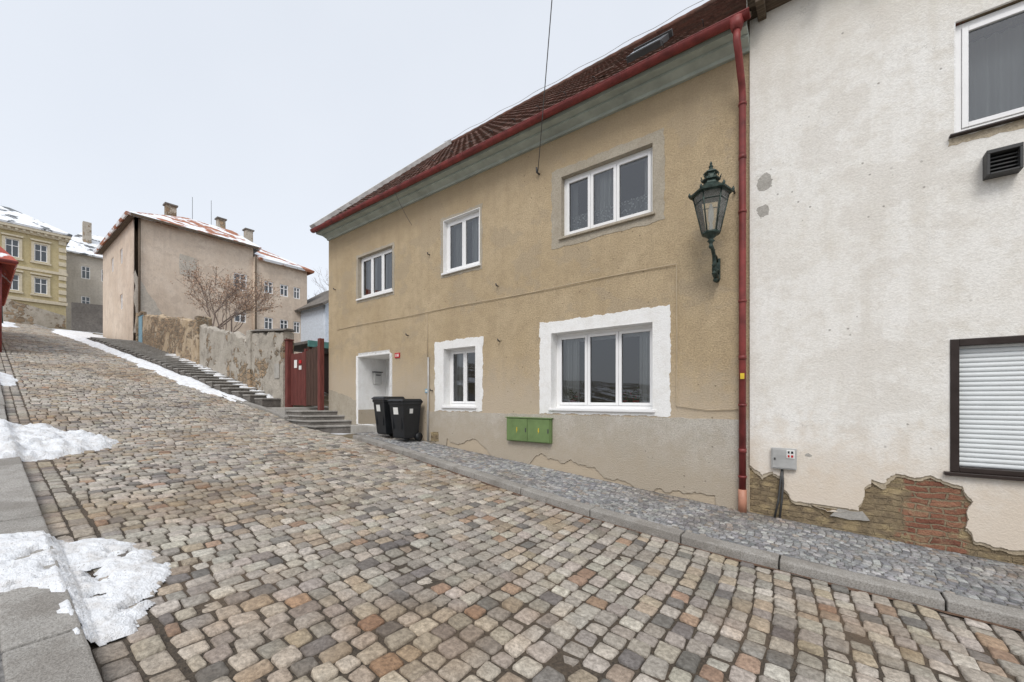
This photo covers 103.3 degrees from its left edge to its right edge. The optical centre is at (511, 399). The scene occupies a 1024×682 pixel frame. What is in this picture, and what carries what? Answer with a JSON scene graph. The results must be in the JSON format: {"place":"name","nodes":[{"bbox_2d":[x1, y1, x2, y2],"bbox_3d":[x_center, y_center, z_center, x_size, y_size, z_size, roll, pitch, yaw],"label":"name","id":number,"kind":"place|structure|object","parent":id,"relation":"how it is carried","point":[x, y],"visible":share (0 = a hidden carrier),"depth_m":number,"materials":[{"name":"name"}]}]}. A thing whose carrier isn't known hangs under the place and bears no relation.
{"place":"outdoors","nodes":[
{"label":"outdoors","id":0,"kind":"place"},
{"bbox_2d":[0,383,102,681],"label":"kerbside pavement","id":1,"kind":"structure","parent":0,"point":[41,640],"depth_m":2.40,"materials":[{"name":"stone"}]},
{"bbox_2d":[253,256,306,353],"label":"wing wall","id":2,"kind":"structure","parent":0,"point":[289,277],"depth_m":30.99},
{"bbox_2d":[253,249,314,275],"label":"wing roof","id":3,"kind":"structure","parent":2,"relation":"on","point":[263,255],"depth_m":31.59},
{"bbox_2d":[0,0,708,298],"label":"sky","id":4,"kind":"structure","parent":0,"point":[273,116],"materials":[{"name":"white"}]},
{"bbox_2d":[358,409,375,423],"bbox_3d":[-4.089,0.508,11.845,0.013,0.417,0.904,0,0,37],"label":"niche base","id":5,"kind":"object","parent":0,"point":[366,416],"visible":0.64,"depth_m":11.69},
{"bbox_2d":[5,327,941,595],"bbox_3d":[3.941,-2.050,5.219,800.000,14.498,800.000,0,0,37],"label":"ground","id":6,"kind":"structure","parent":0,"point":[347,435],"depth_m":15.29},
{"bbox_2d":[3,299,65,328],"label":"retaining wall","id":7,"kind":"structure","parent":6,"relation":"on","point":[17,312],"depth_m":36.74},
{"bbox_2d":[0,206,72,315],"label":"yellow townhouse","id":8,"kind":"structure","parent":6,"relation":"on","point":[36,248],"depth_m":39.02,"materials":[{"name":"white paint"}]},
{"bbox_2d":[66,252,102,328],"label":"facade","id":9,"kind":"structure","parent":6,"relation":"on","point":[78,287],"depth_m":45.48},
{"bbox_2d":[66,232,103,258],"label":"roof","id":10,"kind":"structure","parent":9,"relation":"on","point":[76,244],"depth_m":46.45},
{"bbox_2d":[82,221,91,243],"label":"chimney","id":11,"kind":"object","parent":10,"relation":"on","point":[86,232],"visible":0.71,"depth_m":47.52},
{"bbox_2d":[71,302,102,332],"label":"wall","id":12,"kind":"structure","parent":6,"relation":"on","point":[85,317],"depth_m":37.47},
{"bbox_2d":[103,217,137,340],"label":"street wall","id":13,"kind":"structure","parent":6,"relation":"on","point":[118,321],"depth_m":26.80,"materials":[{"name":"paint"}]},
{"bbox_2d":[133,270,160,328],"bbox_3d":[-22.154,-5.624,25.406,0.020,4.515,2.372,0,0,37],"label":"bare corner patch","id":14,"kind":"object","parent":13,"relation":"attached to","point":[149,305],"visible":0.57,"depth_m":24.85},
{"bbox_2d":[142,314,193,361],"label":"stone wall","id":15,"kind":"structure","parent":6,"relation":"on","point":[166,333],"depth_m":20.70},
{"bbox_2d":[89,337,279,406],"bbox_3d":[-16.047,-1.436,18.417,19.230,4.198,2.187,0,0,37],"label":"stone stairway","id":16,"kind":"object","parent":6,"relation":"on","point":[151,354],"visible":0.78,"depth_m":16.69,"materials":[{"name":"stone"}]},
{"bbox_2d":[165,354,272,397],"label":"snow on steps","id":17,"kind":"structure","parent":16,"relation":"on","point":[243,386],"depth_m":15.91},
{"bbox_2d":[133,217,252,339],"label":"wall","id":18,"kind":"structure","parent":6,"relation":"on","point":[163,246],"depth_m":26.48,"materials":[{"name":"paint"}]},
{"bbox_2d":[138,218,140,311],"bbox_3d":[-22.645,-7.200,24.607,0.102,7.800,0.102,0,0,15],"label":"downpipe","id":19,"kind":"object","parent":18,"relation":"attached to","point":[139,264],"visible":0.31,"depth_m":24.57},
{"bbox_2d":[93,211,260,254],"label":"roof","id":20,"kind":"structure","parent":18,"relation":"on","point":[204,227],"depth_m":28.27,"materials":[{"name":"white tile"}]},
{"bbox_2d":[97,215,133,253],"bbox_3d":[-26.910,-11.015,27.371,10.460,0.130,0.270,0,0,37],"label":"eaves board","id":21,"kind":"object","parent":20,"relation":"attached to","point":[118,231],"visible":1,"depth_m":26.78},
{"bbox_2d":[130,212,258,249],"bbox_3d":[-20.605,-11.015,26.826,0.220,0.130,6.900,0,0,37],"label":"eaves board","id":22,"kind":"object","parent":20,"relation":"on","point":[192,230],"visible":1,"depth_m":26.44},
{"bbox_2d":[164,204,252,241],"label":"chimneys","id":23,"kind":"object","parent":20,"relation":"on","point":[170,210],"visible":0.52,"depth_m":32.08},
{"bbox_2d":[179,254,195,276],"bbox_3d":[-21.272,-8.752,26.575,0.020,1.342,0.916,0,0,37],"label":"repair patch","id":24,"kind":"object","parent":18,"relation":"attached to","point":[183,258],"visible":0.75,"depth_m":26.51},
{"bbox_2d":[194,316,211,363],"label":"pillar","id":25,"kind":"structure","parent":6,"relation":"on","point":[199,320],"depth_m":18.21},
{"bbox_2d":[200,324,245,383],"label":"stone wall","id":26,"kind":"structure","parent":6,"relation":"on","point":[222,351],"depth_m":16.52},
{"bbox_2d":[170,259,282,327],"bbox_3d":[-17.083,-5.213,24.346,6.082,5.855,3.155,0,0,-1],"label":"bare tree","id":27,"kind":"object","parent":6,"relation":"on","point":[250,305],"visible":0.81,"depth_m":24.25,"materials":[{"name":"brown plant"}]},
{"bbox_2d":[196,272,262,329],"bbox_3d":[-15.778,-4.428,22.474,3.258,5.281,2.169,0,0,-25],"label":"bare tree","id":28,"kind":"object","parent":6,"relation":"on","point":[219,303],"visible":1,"depth_m":22.43,"materials":[{"name":"brown plant"}]},
{"bbox_2d":[246,330,255,386],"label":"pillar","id":29,"kind":"structure","parent":6,"relation":"on","point":[249,333],"depth_m":14.88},
{"bbox_2d":[252,331,293,406],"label":"stone wall","id":30,"kind":"structure","parent":6,"relation":"on","point":[268,350],"depth_m":14.02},
{"bbox_2d":[267,407,351,432],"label":"entrance steps","id":31,"kind":"structure","parent":6,"relation":"on","point":[326,420],"depth_m":11.65,"materials":[{"name":"stone"}]},
{"bbox_2d":[284,338,323,409],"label":"wooden gate","id":32,"kind":"structure","parent":31,"relation":"on","point":[304,386],"depth_m":12.81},
{"bbox_2d":[294,340,328,393],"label":"garden shed","id":33,"kind":"structure","parent":6,"relation":"on","point":[303,345],"depth_m":17.06,"materials":[{"name":"teal paint"}]},
{"bbox_2d":[301,305,322,352],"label":"house wall","id":34,"kind":"structure","parent":6,"relation":"on","point":[312,324],"depth_m":31.01,"materials":[{"name":"white paint"}]},
{"bbox_2d":[294,290,328,311],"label":"roof","id":35,"kind":"structure","parent":34,"relation":"on","point":[321,299],"depth_m":31.50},
{"bbox_2d":[323,303,328,341],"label":"gable wall","id":36,"kind":"structure","parent":6,"relation":"on","point":[326,322],"depth_m":29.95,"materials":[{"name":"white paint"}]},
{"bbox_2d":[329,53,749,511],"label":"facade wall","id":37,"kind":"structure","parent":6,"relation":"on","point":[696,118],"depth_m":7.61,"materials":[{"name":"paint"}]},
{"bbox_2d":[329,389,355,424],"bbox_3d":[-5.029,0.251,11.986,1.504,1.100,0.013,0,0,37],"label":"plinth corner","id":38,"kind":"object","parent":37,"relation":"attached to","point":[343,404],"visible":0.62,"depth_m":11.93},
{"bbox_2d":[368,258,377,293],"bbox_3d":[-3.983,-3.420,11.560,0.450,1.200,0.082,0,0,37],"label":"curtain","id":39,"kind":"object","parent":37,"relation":"hanging from","point":[376,276],"visible":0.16,"depth_m":11.53,"materials":[{"name":"white fabric"}]},
{"bbox_2d":[356,351,390,425],"bbox_3d":[-3.812,-0.267,11.070,1.606,1.989,0.009,0,0,37],"label":"door surround","id":40,"kind":"object","parent":37,"relation":"attached to","point":[357,356],"visible":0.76,"depth_m":11.50,"materials":[{"name":"white paint"}]},
{"bbox_2d":[356,243,394,302],"bbox_3d":[-3.744,-3.395,11.020,1.770,1.400,0.007,0,0,37],"label":"cement surround","id":41,"kind":"object","parent":37,"relation":"attached to","point":[379,296],"visible":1,"depth_m":11.04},
{"bbox_2d":[358,245,392,298],"bbox_3d":[-3.706,-3.420,11.063,1.592,1.202,0.130,0,0,37],"label":"reveal lining","id":42,"kind":"object","parent":37,"relation":"attached to","point":[359,266],"visible":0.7,"depth_m":11.39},
{"bbox_2d":[361,248,391,297],"bbox_3d":[-3.662,-3.420,11.122,1.566,1.176,0.082,0,0,37],"label":"window frame","id":43,"kind":"object","parent":37,"relation":"attached to","point":[382,254],"visible":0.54,"depth_m":11.23,"materials":[{"name":"white plastic"}]},
{"bbox_2d":[454,224,461,267],"bbox_3d":[-1.258,-3.515,9.502,0.300,1.230,0.082,0,0,37],"label":"curtain","id":44,"kind":"object","parent":37,"relation":"hanging from","point":[457,245],"visible":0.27,"depth_m":9.49,"materials":[{"name":"white fabric"}]},
{"bbox_2d":[434,336,482,412],"bbox_3d":[-1.226,-0.538,9.117,1.542,1.660,0.009,0,0,37],"label":"window surround","id":45,"kind":"object","parent":37,"relation":"attached to","point":[440,346],"visible":1,"depth_m":9.09,"materials":[{"name":"white paint"}]},
{"bbox_2d":[443,345,475,406],"bbox_3d":[-1.123,-0.500,9.174,1.012,1.342,0.231,0,0,37],"label":"reveal lining","id":46,"kind":"object","parent":37,"relation":"attached to","point":[446,376],"visible":0.59,"depth_m":9.43,"materials":[{"name":"white paint"}]},
{"bbox_2d":[456,354,462,403],"bbox_3d":[-1.181,-0.500,9.545,0.370,1.340,0.082,0,0,37],"label":"curtain","id":47,"kind":"object","parent":37,"relation":"hanging from","point":[459,394],"visible":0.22,"depth_m":9.58,"materials":[{"name":"white fabric"}]},
{"bbox_2d":[440,203,482,278],"bbox_3d":[-1.157,-3.490,9.066,1.321,1.421,0.007,0,0,37],"label":"cement surround","id":48,"kind":"object","parent":37,"relation":"attached to","point":[462,271],"visible":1,"depth_m":9.02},
{"bbox_2d":[443,207,479,272],"bbox_3d":[-1.105,-3.515,9.099,1.132,1.232,0.130,0,0,37],"label":"reveal lining","id":49,"kind":"object","parent":37,"relation":"attached to","point":[445,222],"visible":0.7,"depth_m":9.38,"materials":[{"name":"white paint"}]},
{"bbox_2d":[450,348,474,405],"bbox_3d":[-1.048,-0.500,9.274,0.986,1.316,0.082,0,0,37],"label":"window frame","id":50,"kind":"object","parent":37,"relation":"attached to","point":[464,352],"visible":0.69,"depth_m":9.29,"materials":[{"name":"white plastic"}]},
{"bbox_2d":[447,211,478,271],"bbox_3d":[-1.060,-3.515,9.158,1.106,1.206,0.082,0,0,37],"label":"window frame","id":51,"kind":"object","parent":37,"relation":"attached to","point":[462,221],"visible":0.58,"depth_m":9.19,"materials":[{"name":"white plastic"}]},
{"bbox_2d":[456,353,474,400],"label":"room window","id":52,"kind":"structure","parent":37,"relation":"attached to","point":[471,376],"depth_m":10.94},
{"bbox_2d":[467,222,471,263],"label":"room window","id":53,"kind":"structure","parent":37,"relation":"attached to","point":[469,243],"depth_m":10.85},
{"bbox_2d":[395,0,551,224],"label":"overhead wire","id":54,"kind":"object","parent":37,"relation":"attached to","point":[537,172],"visible":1,"depth_m":6.88,"materials":[{"name":"metal"}]},
{"bbox_2d":[472,218,478,262],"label":"curtain","id":55,"kind":"object","parent":37,"relation":"hanging from","point":[475,240],"visible":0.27,"depth_m":9.17,"materials":[{"name":"white fabric"}]},
{"bbox_2d":[322,34,749,240],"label":"cornice","id":56,"kind":"structure","parent":37,"relation":"attached to","point":[706,62],"depth_m":7.24,"materials":[{"name":"paint"}]},
{"bbox_2d":[316,22,749,235],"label":"cornice soffit","id":57,"kind":"structure","parent":56,"relation":"on","point":[717,41],"depth_m":7.09,"materials":[{"name":"paint"}]},
{"bbox_2d":[337,263,737,409],"bbox_3d":[-1.018,-0.970,8.939,10.600,2.273,0.022,0,0,37],"label":"facade cable","id":58,"kind":"object","parent":37,"relation":"attached to","point":[589,280],"visible":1,"depth_m":6.50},
{"bbox_2d":[563,339,579,401],"bbox_3d":[1.141,-0.535,7.791,0.370,1.430,0.083,0,0,37],"label":"curtain","id":59,"kind":"object","parent":37,"relation":"hanging from","point":[571,365],"visible":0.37,"depth_m":7.79,"materials":[{"name":"white fabric"}]},
{"bbox_2d":[571,182,577,230],"bbox_3d":[1.180,-3.550,7.686,0.180,1.140,0.083,0,0,37],"label":"curtain","id":60,"kind":"object","parent":37,"relation":"hanging from","point":[574,201],"visible":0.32,"depth_m":7.68,"materials":[{"name":"white fabric"}]},
{"bbox_2d":[426,411,748,509],"bbox_3d":[0.626,0.932,7.712,6.745,1.314,0.019,0,0,37],"label":"plinth plaster","id":61,"kind":"object","parent":37,"relation":"attached to","point":[687,455],"visible":0.85,"depth_m":6.64,"materials":[{"name":"paint"}]},
{"bbox_2d":[505,417,552,443],"bbox_3d":[0.319,0.591,7.864,1.070,0.478,0.105,0,0,37],"label":"electric cabinet","id":62,"kind":"object","parent":61,"relation":"attached to","point":[531,429],"visible":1,"depth_m":7.79,"materials":[{"name":"metal"}]},
{"bbox_2d":[548,408,654,412],"bbox_3d":[1.545,0.192,7.123,1.980,0.043,0.250,0,0,37],"label":"window sill","id":63,"kind":"structure","parent":37,"relation":"attached to","point":[600,410],"depth_m":6.94,"materials":[{"name":"white plastic"}]},
{"bbox_2d":[551,321,652,409],"bbox_3d":[1.562,-0.535,7.146,1.922,1.432,0.231,0,0,37],"label":"reveal lining","id":64,"kind":"object","parent":37,"relation":"attached to","point":[554,369],"visible":0.62,"depth_m":7.64,"materials":[{"name":"white paint"}]},
{"bbox_2d":[595,170,612,223],"bbox_3d":[1.715,-3.550,7.257,0.490,1.140,0.082,0,0,37],"label":"curtain","id":65,"kind":"object","parent":37,"relation":"hanging from","point":[603,191],"visible":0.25,"depth_m":7.30,"materials":[{"name":"white fabric"}]},
{"bbox_2d":[557,324,651,408],"bbox_3d":[1.637,-0.535,7.246,1.896,1.406,0.082,0,0,37],"label":"window frame","id":66,"kind":"object","parent":37,"relation":"attached to","point":[618,333],"visible":0.84,"depth_m":7.23,"materials":[{"name":"white plastic"}]},
{"bbox_2d":[539,303,671,416],"bbox_3d":[1.503,-0.606,7.056,2.471,1.800,0.009,0,0,37],"label":"window surround","id":67,"kind":"object","parent":37,"relation":"attached to","point":[659,316],"visible":1,"depth_m":6.69,"materials":[{"name":"white paint"}]},
{"bbox_2d":[558,211,654,239],"bbox_3d":[1.602,-2.969,7.017,1.760,0.043,0.150,0,0,37],"label":"window sill","id":68,"kind":"structure","parent":37,"relation":"attached to","point":[609,225],"depth_m":6.90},
{"bbox_2d":[561,142,652,236],"bbox_3d":[1.620,-3.550,7.041,1.702,1.142,0.130,0,0,37],"label":"reveal lining","id":69,"kind":"object","parent":37,"relation":"attached to","point":[612,159],"visible":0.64,"depth_m":7.18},
{"bbox_2d":[550,128,664,247],"bbox_3d":[1.568,-3.546,7.008,2.113,1.488,0.007,0,0,37],"label":"cement surround","id":70,"kind":"object","parent":37,"relation":"attached to","point":[656,137],"visible":1,"depth_m":6.83,"materials":[{"name":"concrete"}]},
{"bbox_2d":[566,332,649,342],"bbox_3d":[1.751,-1.170,7.355,1.870,0.160,0.043,0,0,37],"label":"pelmet curtain","id":71,"kind":"object","parent":37,"relation":"attached to","point":[613,336],"visible":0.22,"depth_m":7.34,"materials":[{"name":"white fabric"}]},
{"bbox_2d":[564,147,652,235],"bbox_3d":[1.665,-3.550,7.100,1.676,1.116,0.082,0,0,37],"label":"window frame","id":72,"kind":"object","parent":37,"relation":"attached to","point":[614,166],"visible":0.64,"depth_m":7.03,"materials":[{"name":"white plastic"}]},
{"bbox_2d":[580,336,639,405],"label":"room window","id":73,"kind":"structure","parent":37,"relation":"attached to","point":[603,371],"depth_m":8.84,"materials":[{"name":"glass"}]},
{"bbox_2d":[578,161,644,228],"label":"room window","id":74,"kind":"structure","parent":37,"relation":"attached to","point":[632,181],"depth_m":8.37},
{"bbox_2d":[639,332,649,402],"bbox_3d":[2.342,-0.535,6.884,0.360,1.430,0.083,0,0,37],"label":"curtain","id":75,"kind":"object","parent":37,"relation":"hanging from","point":[644,379],"visible":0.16,"depth_m":6.93,"materials":[{"name":"white fabric"}]},
{"bbox_2d":[688,162,734,282],"bbox_3d":[2.795,-2.471,5.607,0.741,1.598,0.506,0,0,-38],"label":"wall lantern","id":76,"kind":"object","parent":37,"relation":"attached to","point":[712,188],"depth_m":5.55,"materials":[{"name":"metal"}]},
{"bbox_2d":[733,27,745,489],"bbox_3d":[3.105,-1.826,5.522,0.110,6.188,0.445,0,0,37],"label":"downpipe","id":77,"kind":"object","parent":37,"relation":"attached to","point":[742,221],"visible":1,"depth_m":5.62,"materials":[{"name":"metal"}]},
{"bbox_2d":[738,489,746,512],"bbox_3d":[3.220,1.423,5.657,0.106,0.330,0.106,0,0,37],"label":"downpipe foot","id":78,"kind":"object","parent":77,"relation":"attached to","point":[742,500],"visible":0.8,"depth_m":5.62},
{"bbox_2d":[750,0,1023,565],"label":"masonry wall","id":79,"kind":"structure","parent":6,"relation":"on","point":[931,512],"depth_m":4.70,"materials":[{"name":"brick"}]},
{"bbox_2d":[755,0,766,21],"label":"rafter end","id":80,"kind":"object","parent":79,"relation":"attached to","point":[760,5],"visible":1,"depth_m":5.42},
{"bbox_2d":[747,0,790,20],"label":"eave boards","id":81,"kind":"object","parent":79,"relation":"on","point":[771,4],"visible":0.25,"depth_m":5.45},
{"bbox_2d":[829,509,869,519],"bbox_3d":[4.177,1.435,5.025,0.393,0.136,0.025,0,0,37],"label":"cement smear","id":82,"kind":"object","parent":79,"relation":"attached to","point":[856,515],"visible":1,"depth_m":5.00,"materials":[{"name":"concrete"}]},
{"bbox_2d":[750,0,1023,551],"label":"plaster coat","id":83,"kind":"object","parent":79,"relation":"attached to","point":[886,249],"visible":1,"depth_m":4.90,"materials":[{"name":"paint"}]},
{"bbox_2d":[756,174,772,189],"bbox_3d":[3.458,-2.975,5.546,0.206,0.221,0.002,0,0,37],"label":"bare patch","id":84,"kind":"object","parent":83,"relation":"attached to","point":[764,181],"visible":1,"depth_m":5.54,"materials":[{"name":"paint"}]},
{"bbox_2d":[983,142,1023,180],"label":"wall vent","id":85,"kind":"object","parent":83,"relation":"attached to","point":[1003,161],"depth_m":4.20,"materials":[{"name":"metal"}]},
{"bbox_2d":[750,466,1023,556],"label":"scratch coat","id":86,"kind":"object","parent":79,"relation":"attached to","point":[886,482],"visible":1,"depth_m":4.75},
{"bbox_2d":[944,471,1023,480],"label":"sill","id":87,"kind":"structure","parent":79,"relation":"attached to","point":[990,476],"depth_m":4.30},
{"bbox_2d":[949,114,1023,138],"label":"sill","id":88,"kind":"structure","parent":79,"relation":"attached to","point":[990,125],"depth_m":4.29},
{"bbox_2d":[947,119,1023,147],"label":"chipped sill plaster","id":89,"kind":"object","parent":88,"relation":"attached to","point":[992,131],"visible":1,"depth_m":4.31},
{"bbox_2d":[950,335,1023,476],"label":"shutter rails","id":90,"kind":"object","parent":79,"relation":"attached to","point":[955,344],"visible":0.88,"depth_m":4.45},
{"bbox_2d":[959,343,1023,469],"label":"roller shutter","id":91,"kind":"object","parent":90,"relation":"attached to","point":[1004,390],"depth_m":4.35,"materials":[{"name":"plastic"}]},
{"bbox_2d":[959,346,1023,470],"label":"shutter back","id":92,"kind":"object","parent":90,"relation":"attached to","point":[991,410],"depth_m":4.36,"materials":[{"name":"metal"}]},
{"bbox_2d":[955,1,1023,132],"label":"window frame","id":93,"kind":"object","parent":79,"relation":"attached to","point":[962,33],"visible":0.82,"depth_m":4.45,"materials":[{"name":"white plastic"}]},
{"bbox_2d":[969,24,1023,121],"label":"curtain","id":94,"kind":"object","parent":93,"relation":"hanging from","point":[996,72],"visible":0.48,"depth_m":4.60,"materials":[{"name":"white fabric"}]},
{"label":"walls","id":95,"kind":"object","parent":6,"relation":"on","visible":0},
{"bbox_2d":[0,246,17,305],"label":"roof","id":96,"kind":"structure","parent":95,"relation":"on","point":[8,271],"depth_m":17.09,"materials":[{"name":"red metal"}]},
{"bbox_2d":[0,323,1023,681],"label":"cobblestone road","id":97,"kind":"structure","parent":0,"point":[288,551],"depth_m":3.52,"materials":[{"name":"stone"}]},
{"bbox_2d":[0,418,118,461],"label":"snow patch","id":98,"kind":"object","parent":97,"relation":"on","point":[29,442],"visible":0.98,"depth_m":6.92,"materials":[{"name":"snow"}]},
{"bbox_2d":[52,330,104,337],"bbox_3d":[-29.410,-4.365,27.430,8.400,1.394,2.250,0,0,37],"label":"snow patch","id":99,"kind":"object","parent":97,"relation":"on","point":[84,334],"visible":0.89,"depth_m":27.42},
{"bbox_2d":[0,531,171,646],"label":"snow patch","id":100,"kind":"object","parent":97,"relation":"on","point":[135,575],"visible":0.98,"depth_m":2.98,"materials":[{"name":"snow"}]},
{"bbox_2d":[58,332,246,402],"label":"snow bank","id":101,"kind":"structure","parent":97,"relation":"on","point":[187,381],"depth_m":16.45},
{"bbox_2d":[33,324,1023,631],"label":"sidewalk","id":102,"kind":"structure","parent":0,"point":[981,588],"depth_m":4.61,"materials":[{"name":"stone"}]},
{"bbox_2d":[351,425,376,434],"bbox_3d":[-3.842,0.847,10.958,1.540,0.246,0.218,0,0,37],"label":"door threshold","id":103,"kind":"object","parent":102,"relation":"on","point":[360,428],"depth_m":11.03,"materials":[{"name":"stone"}]},
{"bbox_2d":[371,396,404,435],"bbox_3d":[-3.030,0.433,9.961,0.530,0.999,0.686,0,0,40],"label":"wheelie bin","id":104,"kind":"object","parent":102,"relation":"on","point":[382,415],"visible":0.72,"depth_m":9.73,"materials":[{"name":"black plastic"}]},
{"bbox_2d":[387,399,422,440],"bbox_3d":[-2.506,0.490,9.540,0.530,0.999,0.686,0,0,34],"label":"wheelie bin","id":105,"kind":"object","parent":102,"relation":"on","point":[405,417],"visible":0.99,"depth_m":9.37,"materials":[{"name":"black plastic"}]},
{"bbox_2d":[771,447,796,517],"bbox_3d":[3.619,1.136,5.389,0.280,0.971,0.084,0,0,37],"label":"meter box","id":106,"kind":"object","parent":102,"relation":"on","point":[780,460],"visible":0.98,"depth_m":5.40,"materials":[{"name":"grey metal"}]},
{"bbox_2d":[773,449,794,468],"bbox_3d":[3.600,0.790,5.365,0.250,0.250,0.008,0,0,37],"label":"door","id":107,"kind":"structure","parent":106,"relation":"in","point":[781,461],"depth_m":5.37,"materials":[{"name":"grey metal"}]},
{"bbox_2d":[325,0,745,221],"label":"roof tiles","id":108,"kind":"object","parent":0,"point":[709,15],"visible":0.88,"depth_m":9.61,"materials":[{"name":"tile"}]},
{"bbox_2d":[626,33,669,62],"bbox_3d":[2.465,-6.332,7.329,0.600,0.571,0.592,0,0,37],"label":"rooflight frame","id":109,"kind":"object","parent":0,"point":[657,44],"visible":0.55,"depth_m":7.12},
{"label":"niche floor","id":110,"kind":"structure","parent":0,"visible":0},
{"bbox_2d":[358,350,391,409],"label":"niche walls","id":111,"kind":"structure","parent":110,"relation":"on","point":[368,389],"depth_m":11.73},
{"bbox_3d":[5.298,-1.450,17.603,11.240,6.900,0.200,0,0,37],"label":"back wall","id":112,"kind":"object","parent":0,"visible":0},
{"bbox_2d":[315,10,751,232],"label":"roof deck","id":113,"kind":"structure","parent":112,"relation":"on","point":[748,22],"depth_m":7.25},
{"bbox_2d":[310,140,451,228],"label":"snow","id":114,"kind":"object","parent":113,"relation":"attached to","point":[382,183],"visible":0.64,"depth_m":13.81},
{"bbox_2d":[310,9,749,232],"bbox_3d":[-1.445,-5.032,8.735,11.414,0.084,0.152,0,0,37],"label":"gutter","id":115,"kind":"object","parent":113,"relation":"on","point":[708,33],"visible":1,"depth_m":6.90,"materials":[{"name":"red paint"}]},
{"bbox_2d":[310,7,748,229],"bbox_3d":[-1.485,-5.070,8.678,11.410,0.032,0.022,0,0,37],"label":"gutter bead","id":116,"kind":"object","parent":115,"relation":"attached to","point":[563,101],"visible":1,"depth_m":6.76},
{"bbox_2d":[451,0,716,142],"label":"ridge tiles","id":117,"kind":"object","parent":113,"relation":"on","point":[676,20],"visible":0.48,"depth_m":12.59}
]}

